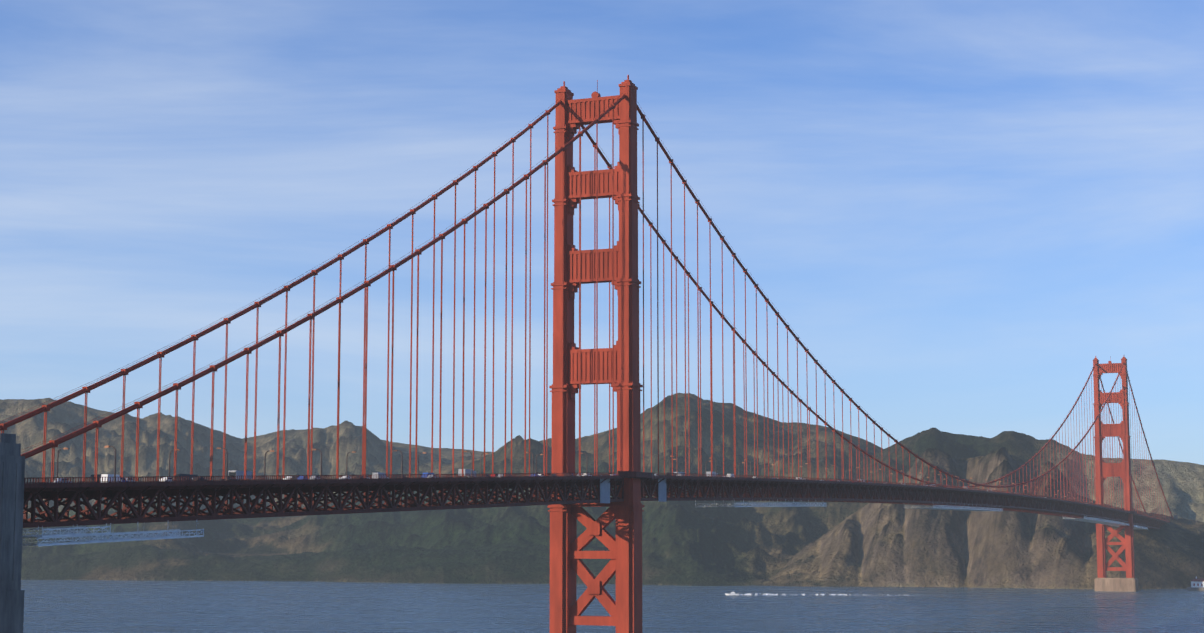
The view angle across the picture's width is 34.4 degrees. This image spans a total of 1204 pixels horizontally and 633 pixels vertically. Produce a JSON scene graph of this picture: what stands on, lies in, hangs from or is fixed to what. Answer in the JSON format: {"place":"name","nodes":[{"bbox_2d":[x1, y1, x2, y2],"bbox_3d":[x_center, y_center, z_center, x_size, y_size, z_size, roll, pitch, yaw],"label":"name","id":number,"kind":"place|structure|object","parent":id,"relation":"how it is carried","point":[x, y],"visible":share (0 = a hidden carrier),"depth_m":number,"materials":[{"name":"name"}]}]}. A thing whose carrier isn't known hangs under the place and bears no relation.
{"place":"outdoors","nodes":[
{"label":"outdoors","id":0,"kind":"place"},
{"bbox_2d":[0,433,1177,632],"bbox_3d":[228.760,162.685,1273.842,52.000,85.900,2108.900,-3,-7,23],"label":"concrete pylons","id":1,"kind":"object","parent":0,"point":[12,467],"visible":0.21,"depth_m":413.23,"materials":[{"name":"grey concrete"}]},
{"bbox_2d":[0,393,1203,589],"bbox_3d":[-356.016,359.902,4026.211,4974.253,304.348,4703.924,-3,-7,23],"label":"hills","id":2,"kind":"structure","parent":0,"point":[830,544],"depth_m":2438.76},
{"bbox_2d":[0,0,1203,464],"label":"sky","id":3,"kind":"structure","parent":0,"point":[956,208],"materials":[{"name":"blue"}]},
{"bbox_2d":[21,580,1203,632],"bbox_3d":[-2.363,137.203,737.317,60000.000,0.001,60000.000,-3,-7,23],"label":"water","id":4,"kind":"structure","parent":0,"point":[95,606],"depth_m":1449.42,"materials":[{"name":"blue liquid"}]},
{"bbox_2d":[0,94,1172,519],"bbox_3d":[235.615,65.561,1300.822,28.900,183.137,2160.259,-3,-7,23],"label":"suspension cables","id":5,"kind":"object","parent":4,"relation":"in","point":[248,350],"visible":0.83,"depth_m":695.45,"materials":[{"name":"red metal"}]},
{"bbox_2d":[54,469,1086,503],"bbox_3d":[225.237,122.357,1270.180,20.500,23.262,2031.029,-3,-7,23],"label":"cars","id":6,"kind":"object","parent":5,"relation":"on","point":[249,473],"visible":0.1,"depth_m":573.89,"materials":[{"name":"paint"}]},
{"bbox_2d":[62,473,871,482],"bbox_3d":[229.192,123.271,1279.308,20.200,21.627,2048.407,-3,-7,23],"label":"vehicle glass","id":7,"kind":"object","parent":6,"relation":"on","point":[231,474],"visible":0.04,"depth_m":537.71,"materials":[{"name":"black glass"}]},
{"bbox_2d":[56,446,1170,516],"bbox_3d":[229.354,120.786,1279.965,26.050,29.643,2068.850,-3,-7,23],"label":"street lamp poles","id":8,"kind":"object","parent":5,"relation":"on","point":[533,469],"visible":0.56,"depth_m":643.40,"materials":[{"name":"red metal"}]},
{"bbox_2d":[64,446,1151,511],"bbox_3d":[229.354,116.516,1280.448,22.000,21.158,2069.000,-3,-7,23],"label":"street lamp heads","id":9,"kind":"object","parent":8,"relation":"attached to","point":[581,453],"visible":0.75,"depth_m":684.70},
{"bbox_2d":[739,593,957,595],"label":"boat wake","id":10,"kind":"object","parent":4,"relation":"on","point":[804,594],"visible":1,"depth_m":1775.60,"materials":[{"name":"white liquid"}]},
{"bbox_2d":[1094,578,1138,591],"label":"tower pier","id":11,"kind":"structure","parent":4,"relation":"in","point":[1119,584],"depth_m":1896.12,"materials":[{"name":"concrete"}]},
{"bbox_2d":[1187,587,1203,590],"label":"lime point platform","id":12,"kind":"structure","parent":4,"relation":"in","point":[1195,588],"depth_m":1922.70,"materials":[{"name":"white concrete"}]},
{"bbox_2d":[1191,577,1203,586],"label":"lime point station","id":13,"kind":"object","parent":12,"relation":"on","point":[1196,582],"visible":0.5,"depth_m":1926.06,"materials":[{"name":"white paint"}]},
{"bbox_2d":[1192,579,1203,585],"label":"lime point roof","id":14,"kind":"structure","parent":13,"relation":"on","point":[1200,580],"depth_m":1926.98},
{"bbox_2d":[547,75,1134,632],"bbox_3d":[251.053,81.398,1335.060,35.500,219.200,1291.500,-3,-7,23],"label":"bridge towers","id":15,"kind":"structure","parent":0,"point":[571,365],"depth_m":749.01,"materials":[{"name":"red metal"}]},
{"bbox_2d":[23,471,1169,528],"bbox_3d":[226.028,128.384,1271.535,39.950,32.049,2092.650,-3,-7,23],"label":"bridge deck","id":16,"kind":"structure","parent":15,"relation":"attached to","point":[706,486],"depth_m":604.89,"materials":[{"name":"metal"}]},
{"bbox_2d":[90,472,1044,497],"bbox_3d":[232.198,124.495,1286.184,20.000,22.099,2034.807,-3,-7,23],"label":"cars","id":17,"kind":"object","parent":16,"relation":"on","point":[98,476],"depth_m":496.40,"materials":[{"name":"white metal"}]},
{"bbox_2d":[22,499,1147,545],"bbox_3d":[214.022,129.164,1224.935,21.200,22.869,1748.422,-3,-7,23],"label":"maintenance platforms","id":18,"kind":"object","parent":16,"relation":"hanging from","point":[62,535],"visible":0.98,"depth_m":459.43,"materials":[{"name":"metal"}]},
{"bbox_2d":[600,479,666,502],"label":"tower wind lock covers","id":19,"kind":"object","parent":16,"relation":"attached to","point":[605,491],"visible":0.94,"depth_m":720.24,"materials":[{"name":"grey metal"}]},
{"bbox_3d":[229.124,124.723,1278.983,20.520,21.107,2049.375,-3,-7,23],"label":"vehicle tyres","id":20,"kind":"object","parent":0,"visible":0},
{"bbox_2d":[122,472,772,481],"bbox_3d":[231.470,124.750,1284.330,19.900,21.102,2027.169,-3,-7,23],"label":"cars","id":21,"kind":"object","parent":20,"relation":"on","point":[299,478],"visible":0.06,"depth_m":631.36,"materials":[{"name":"paint"}]}
]}

